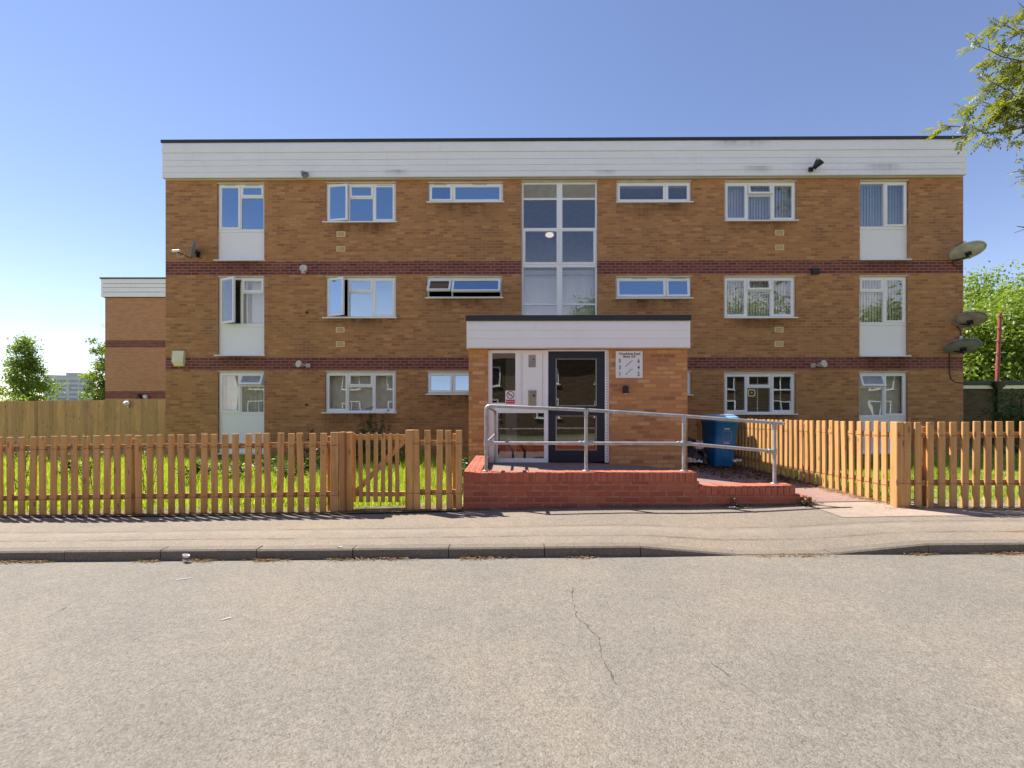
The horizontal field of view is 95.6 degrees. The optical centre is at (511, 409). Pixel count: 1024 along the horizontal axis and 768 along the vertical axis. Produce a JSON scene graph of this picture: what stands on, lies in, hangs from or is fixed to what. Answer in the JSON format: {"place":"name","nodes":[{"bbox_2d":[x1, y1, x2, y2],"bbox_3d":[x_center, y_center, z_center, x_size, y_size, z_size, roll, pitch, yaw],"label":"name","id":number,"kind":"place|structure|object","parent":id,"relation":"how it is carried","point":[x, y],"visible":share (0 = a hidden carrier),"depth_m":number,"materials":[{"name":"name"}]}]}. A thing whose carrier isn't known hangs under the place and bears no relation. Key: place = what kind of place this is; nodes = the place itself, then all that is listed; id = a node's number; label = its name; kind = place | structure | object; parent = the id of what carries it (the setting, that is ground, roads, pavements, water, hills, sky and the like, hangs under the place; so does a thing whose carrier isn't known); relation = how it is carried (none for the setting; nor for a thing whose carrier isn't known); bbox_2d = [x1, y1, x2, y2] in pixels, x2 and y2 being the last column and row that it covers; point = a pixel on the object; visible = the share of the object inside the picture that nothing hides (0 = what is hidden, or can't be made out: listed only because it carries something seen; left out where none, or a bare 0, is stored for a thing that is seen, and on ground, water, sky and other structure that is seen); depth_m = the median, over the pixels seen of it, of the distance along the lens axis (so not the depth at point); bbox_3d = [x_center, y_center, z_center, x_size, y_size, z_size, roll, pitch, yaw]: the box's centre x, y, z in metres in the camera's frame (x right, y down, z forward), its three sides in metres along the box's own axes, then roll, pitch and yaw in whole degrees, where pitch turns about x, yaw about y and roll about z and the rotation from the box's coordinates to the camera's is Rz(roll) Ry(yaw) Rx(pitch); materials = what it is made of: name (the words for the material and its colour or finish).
{"place":"outdoors","nodes":[
{"label":"outdoors","id":0,"kind":"place"},
{"bbox_2d":[99,277,165,399],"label":"apartment building","id":1,"kind":"structure","parent":0,"point":[135,336],"depth_m":23.00,"materials":[{"name":"brick"}]},
{"bbox_2d":[3,449,468,510],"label":"lawn","id":2,"kind":"structure","parent":0,"point":[444,501],"depth_m":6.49,"materials":[{"name":"green plant"}]},
{"bbox_2d":[14,444,29,489],"bbox_3d":[-7.842,0.934,7.416,0.349,0.836,0.248,0,0,0],"label":"weed","id":3,"kind":"object","parent":2,"relation":"on","point":[26,471],"visible":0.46,"depth_m":7.43,"materials":[{"name":"green plant"}]},
{"bbox_2d":[58,457,92,474],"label":"weed","id":4,"kind":"object","parent":2,"relation":"on","point":[69,464],"visible":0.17,"depth_m":8.79,"materials":[{"name":"green plant"}]},
{"bbox_2d":[0,399,165,461],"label":"board fence","id":5,"kind":"object","parent":2,"relation":"on","point":[47,419],"visible":0.67,"depth_m":12.30,"materials":[{"name":"brown wood"}]},
{"bbox_2d":[123,399,129,407],"bbox_3d":[-10.142,-0.163,12.213,0.130,0.220,0.133,0,0,0],"label":"fence lamp","id":6,"kind":"object","parent":5,"relation":"attached to","point":[126,403],"visible":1,"depth_m":12.19,"materials":[{"name":"white plastic"}]},
{"bbox_2d":[68,434,101,490],"bbox_3d":[-6.653,0.865,7.197,0.384,0.975,0.468,0,0,0],"label":"weed","id":7,"kind":"object","parent":2,"relation":"on","point":[89,465],"visible":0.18,"depth_m":7.25,"materials":[{"name":"green plant"}]},
{"bbox_2d":[142,450,156,492],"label":"weed","id":8,"kind":"object","parent":2,"relation":"on","point":[143,486],"visible":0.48,"depth_m":7.02,"materials":[{"name":"green plant"}]},
{"bbox_2d":[175,459,221,483],"bbox_3d":[-5.842,1.109,8.633,0.799,0.451,0.734,0,0,-43],"label":"weed","id":9,"kind":"object","parent":2,"relation":"on","point":[198,470],"visible":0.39,"depth_m":8.63,"materials":[{"name":"green plant"}]},
{"bbox_2d":[4,499,445,513],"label":"lawn grass","id":10,"kind":"structure","parent":2,"relation":"on","point":[220,508],"depth_m":6.12,"materials":[{"name":"green plant"}]},
{"bbox_2d":[218,460,263,481],"bbox_3d":[-4.796,1.100,8.191,0.706,0.467,0.750,0,0,0],"label":"weed","id":11,"kind":"object","parent":2,"relation":"on","point":[241,470],"visible":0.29,"depth_m":8.12,"materials":[{"name":"green plant"}]},
{"bbox_2d":[252,456,287,473],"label":"weed","id":12,"kind":"object","parent":2,"relation":"on","point":[272,462],"visible":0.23,"depth_m":8.98,"materials":[{"name":"green plant"}]},
{"bbox_2d":[275,458,319,480],"bbox_3d":[-3.823,1.115,8.334,0.948,0.440,0.602,0,0,0],"label":"weed","id":13,"kind":"object","parent":2,"relation":"on","point":[285,473],"visible":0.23,"depth_m":8.32,"materials":[{"name":"green plant"}]},
{"bbox_2d":[303,429,321,458],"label":"weed","id":14,"kind":"object","parent":2,"relation":"on","point":[306,450],"visible":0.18,"depth_m":10.55,"materials":[{"name":"green plant"}]},
{"bbox_2d":[339,432,353,511],"bbox_3d":[-2.134,0.824,5.980,0.191,1.079,0.101,0,0,-41],"label":"gate post","id":15,"kind":"object","parent":2,"relation":"on","point":[346,471],"visible":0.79,"depth_m":5.97,"materials":[{"name":"brown wood"}]},
{"bbox_2d":[354,433,404,501],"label":"picket gate","id":16,"kind":"structure","parent":15,"relation":"attached to","point":[375,493],"depth_m":6.07,"materials":[{"name":"brown wood"}]},
{"bbox_2d":[356,440,365,461],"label":"weed","id":17,"kind":"object","parent":2,"relation":"on","point":[364,443],"visible":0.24,"depth_m":10.71,"materials":[{"name":"green plant"}]},
{"bbox_2d":[355,422,381,459],"bbox_3d":[-3.446,0.783,11.317,0.654,0.959,0.931,0,0,35],"label":"weed","id":18,"kind":"object","parent":2,"relation":"on","point":[372,430],"visible":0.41,"depth_m":11.29,"materials":[{"name":"green plant"}]},
{"bbox_2d":[365,406,390,458],"bbox_3d":[-3.330,0.591,11.573,0.717,1.342,0.488,0,0,0],"label":"weed","id":19,"kind":"object","parent":2,"relation":"on","point":[370,426],"visible":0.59,"depth_m":11.54,"materials":[{"name":"green plant"}]},
{"bbox_2d":[370,440,404,466],"bbox_3d":[-2.597,0.946,9.728,0.940,0.698,1.004,0,0,0],"label":"weed","id":20,"kind":"object","parent":2,"relation":"on","point":[393,459],"visible":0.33,"depth_m":9.69,"materials":[{"name":"green plant"}]},
{"bbox_2d":[0,504,488,517],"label":"soil bed","id":21,"kind":"object","parent":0,"point":[386,508],"visible":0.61,"depth_m":5.91,"materials":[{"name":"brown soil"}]},
{"bbox_2d":[0,432,338,515],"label":"picket fence","id":22,"kind":"object","parent":21,"relation":"on","point":[133,496],"visible":0.87,"depth_m":5.91,"materials":[{"name":"brown wood"}]},
{"bbox_2d":[405,430,462,509],"bbox_3d":[-0.997,0.815,5.975,0.733,1.117,0.180,0,0,0],"label":"picket fence","id":23,"kind":"object","parent":21,"relation":"on","point":[413,490],"visible":0.85,"depth_m":5.89,"materials":[{"name":"brown wood"}]},
{"bbox_2d":[296,456,319,471],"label":"weed","id":24,"kind":"object","parent":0,"point":[307,467],"visible":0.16,"depth_m":9.29,"materials":[{"name":"green plant"}]},
{"bbox_2d":[452,457,468,485],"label":"weed","id":25,"kind":"object","parent":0,"point":[464,463],"visible":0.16,"depth_m":7.79,"materials":[{"name":"green plant"}]},
{"bbox_2d":[0,553,1023,767],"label":"road","id":26,"kind":"structure","parent":0,"point":[882,661],"depth_m":2.58,"materials":[{"name":"grey asphalt"}]},
{"bbox_2d":[182,554,189,562],"bbox_3d":[-3.063,1.400,4.364,0.065,0.083,0.050,0,0,0],"label":"paper cup","id":27,"kind":"object","parent":26,"relation":"on","point":[185,558],"visible":1,"depth_m":4.35,"materials":[{"name":"white paper"}]},
{"bbox_2d":[0,539,1023,561],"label":"kerb","id":28,"kind":"structure","parent":26,"relation":"on","point":[252,552],"depth_m":4.43,"materials":[{"name":"concrete"}]},
{"bbox_2d":[0,551,1023,564],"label":"dry grass","id":29,"kind":"structure","parent":26,"relation":"on","point":[383,557],"depth_m":4.39,"materials":[{"name":"brown plant"}]},
{"bbox_2d":[571,588,616,683],"bbox_3d":[0.486,1.403,3.013,0.086,0.001,1.282,0,0,-4],"label":"road crack","id":30,"kind":"object","parent":26,"relation":"on","point":[611,675],"visible":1,"depth_m":2.68,"materials":[{"name":"black asphalt"}]},
{"bbox_2d":[0,500,1023,549],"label":"pavement","id":31,"kind":"structure","parent":0,"point":[778,527],"depth_m":5.08,"materials":[{"name":"grey concrete"}]},
{"bbox_2d":[463,455,811,509],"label":"garden wall","id":32,"kind":"structure","parent":31,"relation":"on","point":[501,489],"depth_m":5.91,"materials":[{"name":"red brick"}]},
{"bbox_2d":[482,404,784,483],"bbox_3d":[1.165,0.460,6.287,4.429,1.059,1.950,0,0,29],"label":"handrail","id":33,"kind":"object","parent":32,"relation":"on","point":[683,443],"visible":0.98,"depth_m":6.04,"materials":[{"name":"silver metal"}]},
{"bbox_2d":[461,502,826,510],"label":"dry grass","id":34,"kind":"structure","parent":31,"relation":"on","point":[557,507],"depth_m":5.87,"materials":[{"name":"beige plant"}]},
{"bbox_2d":[727,495,741,506],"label":"dead weed","id":35,"kind":"object","parent":31,"relation":"on","point":[732,502],"visible":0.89,"depth_m":5.86,"materials":[{"name":"brown plant"}]},
{"bbox_2d":[797,493,815,506],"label":"dead weed","id":36,"kind":"object","parent":31,"relation":"on","point":[806,502],"visible":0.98,"depth_m":5.80,"materials":[{"name":"brown plant"}]},
{"bbox_2d":[810,502,984,516],"bbox_3d":[4.564,1.200,5.610,1.692,0.056,0.620,0,0,0],"label":"pavement patch","id":37,"kind":"object","parent":31,"relation":"on","point":[851,509],"visible":0.87,"depth_m":5.53,"materials":[{"name":"concrete"}]},
{"bbox_2d":[867,505,1023,509],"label":"dry grass","id":38,"kind":"structure","parent":37,"relation":"on","point":[956,507],"depth_m":5.61,"materials":[{"name":"beige plant"}]},
{"bbox_2d":[891,421,1023,507],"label":"picket fence","id":39,"kind":"object","parent":31,"relation":"on","point":[924,482],"visible":0.99,"depth_m":5.64,"materials":[{"name":"brown wood"}]},
{"bbox_2d":[0,0,1023,400],"label":"sky","id":40,"kind":"structure","parent":0,"point":[90,90],"materials":[{"name":"blue"}]},
{"bbox_2d":[488,462,879,501],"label":"path","id":41,"kind":"structure","parent":0,"point":[817,494],"depth_m":7.60,"materials":[{"name":"grey concrete"}]},
{"bbox_2d":[687,446,702,465],"bbox_3d":[3.630,0.940,9.397,0.503,0.438,0.471,0,0,0],"label":"rubbish bag","id":42,"kind":"object","parent":41,"relation":"on","point":[693,452],"visible":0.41,"depth_m":9.23,"materials":[{"name":"black plastic"}]},
{"bbox_2d":[687,436,695,446],"bbox_3d":[3.686,0.716,9.755,0.385,0.315,0.438,0,0,0],"label":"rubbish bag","id":43,"kind":"object","parent":42,"relation":"on","point":[691,440],"visible":0.2,"depth_m":9.63,"materials":[{"name":"black plastic"}]},
{"bbox_2d":[687,459,702,462],"bbox_3d":[3.508,0.979,8.954,0.334,0.078,0.171,0,0,0],"label":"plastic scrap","id":44,"kind":"object","parent":41,"relation":"on","point":[693,460],"visible":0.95,"depth_m":8.93,"materials":[{"name":"white plastic"}]},
{"bbox_2d":[699,449,708,467],"bbox_3d":[3.817,0.973,9.295,0.241,0.377,0.319,0,0,0],"label":"rubbish bag","id":45,"kind":"object","parent":41,"relation":"on","point":[705,459],"visible":0.56,"depth_m":9.19,"materials":[{"name":"black plastic"}]},
{"bbox_2d":[694,438,703,448],"bbox_3d":[3.601,0.654,8.950,0.177,0.223,0.114,0,0,0],"label":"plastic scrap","id":46,"kind":"object","parent":45,"relation":"on","point":[697,447],"visible":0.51,"depth_m":8.95,"materials":[{"name":"white plastic"}]},
{"bbox_2d":[701,414,739,466],"bbox_3d":[4.205,0.613,9.397,0.533,1.044,0.708,0,0,-7],"label":"wheelie bin","id":47,"kind":"object","parent":41,"relation":"on","point":[717,432],"visible":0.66,"depth_m":9.17,"materials":[{"name":"blue plastic"}]},
{"bbox_2d":[687,463,812,488],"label":"leaf litter","id":48,"kind":"object","parent":41,"relation":"on","point":[720,468],"visible":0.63,"depth_m":8.31,"materials":[{"name":"brown plant"}]},
{"bbox_2d":[696,419,890,504],"bbox_3d":[4.782,0.728,8.803,0.167,1.164,6.296,0,0,0],"label":"picket fence","id":49,"kind":"object","parent":41,"relation":"on","point":[805,467],"visible":0.6,"depth_m":7.01,"materials":[{"name":"brown wood"}]},
{"bbox_2d":[762,472,889,503],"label":"dry grass","id":50,"kind":"structure","parent":41,"relation":"on","point":[845,492],"depth_m":6.63,"materials":[{"name":"beige plant"}]},
{"bbox_2d":[740,444,1018,503],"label":"lawn","id":51,"kind":"structure","parent":0,"point":[982,451],"depth_m":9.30,"materials":[{"name":"green plant"}]},
{"bbox_2d":[919,3,1023,232],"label":"ash tree","id":52,"kind":"object","parent":51,"relation":"on","point":[1010,108],"visible":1,"depth_m":8.00,"materials":[{"name":"green plant"}]},
{"bbox_2d":[974,372,1023,453],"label":"shrub","id":53,"kind":"object","parent":51,"relation":"on","point":[1001,416],"visible":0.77,"depth_m":12.63,"materials":[{"name":"green plant"}]},
{"label":"ground","id":54,"kind":"structure","parent":0,"visible":0},
{"bbox_2d":[0,390,36,400],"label":"hedge bush","id":55,"kind":"object","parent":54,"relation":"on","point":[19,398],"visible":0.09,"depth_m":27.27,"materials":[{"name":"green plant"}]},
{"bbox_2d":[0,331,70,400],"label":"tree","id":56,"kind":"object","parent":54,"relation":"on","point":[29,365],"visible":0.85,"depth_m":30.20,"materials":[{"name":"green plant"}]},
{"bbox_2d":[42,373,94,400],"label":"tower block","id":57,"kind":"structure","parent":54,"relation":"on","point":[75,384],"depth_m":313.71,"materials":[{"name":"white concrete"}]},
{"bbox_2d":[78,324,104,399],"bbox_3d":[-26.901,-2.026,30.936,3.245,7.487,3.041,0,0,0],"label":"tree","id":58,"kind":"object","parent":54,"relation":"on","point":[98,391],"visible":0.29,"depth_m":30.28,"materials":[{"name":"green plant"}]},
{"bbox_2d":[160,136,967,469],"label":"apartment building","id":59,"kind":"structure","parent":54,"relation":"on","point":[444,284],"depth_m":12.12,"materials":[{"name":"brown brick"}]},
{"bbox_2d":[171,351,185,366],"bbox_3d":[-8.740,-1.335,12.165,0.300,0.406,0.100,0,0,1],"label":"alarm box","id":60,"kind":"object","parent":59,"relation":"attached to","point":[178,358],"visible":1,"depth_m":12.14,"materials":[{"name":"beige plastic"}]},
{"bbox_2d":[172,240,204,259],"bbox_3d":[-8.322,-4.124,12.002,0.664,0.492,0.447,0,0,9],"label":"satellite dish","id":61,"kind":"object","parent":59,"relation":"attached to","point":[193,250],"visible":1,"depth_m":11.88,"materials":[{"name":"grey metal"}]},
{"bbox_2d":[213,182,264,260],"bbox_3d":[-7.150,-4.939,12.239,1.353,2.073,0.175,0,0,0],"label":"window","id":62,"kind":"structure","parent":59,"relation":"in","point":[241,204],"depth_m":12.26,"materials":[{"name":"white plastic"}]},
{"bbox_2d":[214,276,264,355],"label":"window","id":63,"kind":"structure","parent":59,"relation":"in","point":[241,298],"depth_m":12.27,"materials":[{"name":"white plastic"}]},
{"bbox_2d":[218,371,263,453],"bbox_3d":[-7.141,0.077,12.282,1.335,2.197,0.339,0,0,1],"label":"window","id":64,"kind":"structure","parent":59,"relation":"in","point":[241,393],"depth_m":12.27,"materials":[{"name":"white plastic"}]},
{"bbox_2d":[295,360,310,366],"bbox_3d":[-5.425,-1.179,12.060,0.178,0.176,0.343,0,0,26],"label":"floodlight","id":65,"kind":"object","parent":59,"relation":"attached to","point":[298,363],"visible":1,"depth_m":11.95,"materials":[{"name":"plastic"}]},
{"bbox_2d":[299,265,306,273],"bbox_3d":[-5.388,-3.630,12.045,0.188,0.186,0.330,0,0,-14],"label":"floodlight","id":66,"kind":"object","parent":59,"relation":"attached to","point":[303,269],"visible":1,"depth_m":11.92,"materials":[{"name":"plastic"}]},
{"bbox_2d":[300,170,308,177],"bbox_3d":[-5.334,-6.043,11.917,0.188,0.192,0.236,0,0,0],"label":"floodlight","id":67,"kind":"object","parent":59,"relation":"attached to","point":[304,174],"visible":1,"depth_m":11.89,"materials":[{"name":"grey metal"}]},
{"bbox_2d":[321,371,396,412],"bbox_3d":[-3.992,-0.460,12.258,1.975,1.118,0.268,0,0,0],"label":"window","id":68,"kind":"structure","parent":59,"relation":"in","point":[346,391],"depth_m":12.39,"materials":[{"name":"white plastic"}]},
{"bbox_2d":[322,181,396,222],"bbox_3d":[-3.984,-5.439,12.212,1.957,1.085,0.175,0,0,0],"label":"window","id":69,"kind":"structure","parent":59,"relation":"in","point":[347,202],"depth_m":12.22,"materials":[{"name":"white plastic"}]},
{"bbox_2d":[322,276,396,318],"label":"window","id":70,"kind":"structure","parent":59,"relation":"in","point":[348,297],"depth_m":12.22,"materials":[{"name":"white plastic"}]},
{"bbox_2d":[425,276,502,298],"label":"window","id":71,"kind":"structure","parent":59,"relation":"in","point":[438,287],"depth_m":12.14,"materials":[{"name":"white plastic"}]},
{"bbox_2d":[425,371,503,394],"bbox_3d":[-1.238,-0.701,12.188,2.048,0.633,0.175,0,0,0],"label":"window","id":72,"kind":"structure","parent":59,"relation":"in","point":[439,382],"depth_m":12.19,"materials":[{"name":"white plastic"}]},
{"bbox_2d":[426,181,503,202],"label":"window","id":73,"kind":"structure","parent":59,"relation":"in","point":[439,192],"depth_m":12.19,"materials":[{"name":"white plastic"}]},
{"bbox_2d":[505,391,515,403],"bbox_3d":[-0.028,-0.219,8.290,0.184,0.236,0.007,0,0,1],"label":"no smoking sign","id":74,"kind":"object","parent":59,"relation":"attached to","point":[510,397],"visible":1,"depth_m":8.29,"materials":[{"name":"white plastic"}]},
{"bbox_2d":[528,390,536,405],"bbox_3d":[0.364,-0.205,8.295,0.148,0.275,0.036,0,0,0],"label":"intercom","id":75,"kind":"object","parent":59,"relation":"attached to","point":[531,397],"visible":1,"depth_m":8.30,"materials":[{"name":"metal"}]},
{"bbox_2d":[529,355,535,366],"bbox_3d":[0.360,-0.867,8.305,0.130,0.220,0.016,0,0,0],"label":"call plate","id":76,"kind":"object","parent":59,"relation":"attached to","point":[532,360],"visible":1,"depth_m":8.30,"materials":[{"name":"metal"}]},
{"bbox_2d":[545,232,553,237],"bbox_3d":[1.260,-5.854,15.554,0.310,0.192,0.110,0,0,1],"label":"stair lamp","id":77,"kind":"object","parent":59,"relation":"attached to","point":[549,235],"visible":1,"depth_m":15.52,"materials":[{"name":"white plastic"}]},
{"bbox_2d":[522,180,597,314],"bbox_3d":[1.244,-4.157,12.270,1.987,3.677,0.269,0,0,0],"label":"window","id":78,"kind":"structure","parent":59,"relation":"in","point":[559,294],"depth_m":12.21,"materials":[{"name":"white plastic"}]},
{"bbox_2d":[548,351,604,461],"bbox_3d":[1.155,-0.055,8.278,1.005,1.975,0.114,0,0,0],"label":"entrance door","id":79,"kind":"structure","parent":59,"relation":"in","point":[597,454],"depth_m":8.29,"materials":[{"name":"black paint"}]},
{"bbox_2d":[623,385,628,393],"bbox_3d":[2.003,-0.350,8.183,0.090,0.148,0.080,0,0,1],"label":"wall light","id":80,"kind":"object","parent":59,"relation":"attached to","point":[625,389],"visible":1,"depth_m":8.14,"materials":[{"name":"black plastic"}]},
{"bbox_2d":[616,351,642,377],"bbox_3d":[2.072,-0.797,8.211,0.473,0.473,0.019,0,0,0],"label":"block sign","id":81,"kind":"object","parent":59,"relation":"attached to","point":[629,364],"visible":1,"depth_m":8.20,"materials":[{"name":"white plastic"}]},
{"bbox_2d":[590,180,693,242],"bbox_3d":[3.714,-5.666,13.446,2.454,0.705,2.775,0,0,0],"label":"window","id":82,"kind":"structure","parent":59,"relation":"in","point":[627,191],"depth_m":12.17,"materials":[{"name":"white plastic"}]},
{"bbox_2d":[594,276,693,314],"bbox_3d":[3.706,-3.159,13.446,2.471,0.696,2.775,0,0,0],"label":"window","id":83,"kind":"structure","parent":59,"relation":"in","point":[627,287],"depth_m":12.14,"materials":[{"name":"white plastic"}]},
{"bbox_2d":[687,371,693,395],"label":"window","id":84,"kind":"structure","parent":59,"relation":"in","point":[688,372],"depth_m":12.14,"materials":[{"name":"white plastic"}]},
{"bbox_2d":[724,275,797,318],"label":"window","id":85,"kind":"structure","parent":59,"relation":"in","point":[759,296],"depth_m":12.28,"materials":[{"name":"white plastic"}]},
{"bbox_2d":[724,372,797,414],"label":"window","id":86,"kind":"structure","parent":59,"relation":"in","point":[774,391],"depth_m":12.28,"materials":[{"name":"white plastic"}]},
{"bbox_2d":[725,180,798,221],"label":"window","id":87,"kind":"structure","parent":59,"relation":"in","point":[745,200],"depth_m":12.28,"materials":[{"name":"white plastic"}]},
{"bbox_2d":[811,268,819,274],"bbox_3d":[7.864,-3.586,12.035,0.200,0.150,0.075,0,0,1],"label":"vent box","id":88,"kind":"object","parent":59,"relation":"attached to","point":[815,271],"visible":1,"depth_m":12.00,"materials":[{"name":"black plastic"}]},
{"bbox_2d":[808,158,823,171],"bbox_3d":[7.732,-6.218,11.753,0.246,0.260,0.339,0,0,0],"label":"floodlight","id":89,"kind":"object","parent":59,"relation":"attached to","point":[818,162],"visible":1,"depth_m":11.69,"materials":[{"name":"black plastic"}]},
{"bbox_2d":[810,360,826,366],"bbox_3d":[7.890,-1.169,11.938,0.190,0.185,0.338,0,0,-19],"label":"floodlight","id":90,"kind":"object","parent":59,"relation":"attached to","point":[822,363],"visible":1,"depth_m":11.82,"materials":[{"name":"plastic"}]},
{"bbox_2d":[859,371,907,453],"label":"window","id":91,"kind":"structure","parent":59,"relation":"in","point":[882,394],"depth_m":12.15,"materials":[{"name":"white plastic"}]},
{"bbox_2d":[859,275,910,356],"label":"window","id":92,"kind":"structure","parent":59,"relation":"in","point":[882,298],"depth_m":12.13,"materials":[{"name":"white plastic"}]},
{"bbox_2d":[860,180,911,260],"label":"window","id":93,"kind":"structure","parent":59,"relation":"in","point":[883,203],"depth_m":12.13,"materials":[{"name":"white plastic"}]},
{"bbox_2d":[944,336,981,382],"bbox_3d":[11.376,-1.292,11.726,0.676,1.225,0.650,0,0,0],"label":"satellite dish","id":94,"kind":"object","parent":59,"relation":"attached to","point":[961,345],"visible":1,"depth_m":11.67,"materials":[{"name":"grey metal"}]},
{"bbox_2d":[949,240,986,266],"bbox_3d":[11.515,-4.025,11.739,0.698,0.680,0.654,0,0,0],"label":"satellite dish","id":95,"kind":"object","parent":59,"relation":"attached to","point":[967,250],"visible":1,"depth_m":11.68,"materials":[{"name":"grey metal"}]},
{"bbox_2d":[952,310,987,335],"bbox_3d":[11.574,-2.166,11.743,0.625,0.798,0.617,0,0,0],"label":"satellite dish","id":96,"kind":"object","parent":59,"relation":"attached to","point":[969,318],"visible":1,"depth_m":11.68,"materials":[{"name":"grey metal"}]},
{"bbox_2d":[963,277,1023,380],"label":"tree","id":97,"kind":"object","parent":54,"relation":"on","point":[1012,330],"visible":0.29,"depth_m":23.07,"materials":[{"name":"green plant"}]},
{"bbox_2d":[963,381,1023,444],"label":"garage block","id":98,"kind":"structure","parent":54,"relation":"on","point":[975,393],"depth_m":16.00,"materials":[{"name":"brick"}]},
{"bbox_2d":[995,313,1010,380],"bbox_3d":[19.022,-1.062,18.000,0.646,5.345,0.144,0,0,0],"label":"mast","id":99,"kind":"object","parent":98,"relation":"on","point":[998,354],"visible":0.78,"depth_m":17.96,"materials":[{"name":"red metal"}]},
{"bbox_2d":[963,253,1023,380],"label":"tree","id":100,"kind":"object","parent":54,"relation":"on","point":[980,289],"visible":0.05,"depth_m":28.11,"materials":[{"name":"green plant"}]}
]}

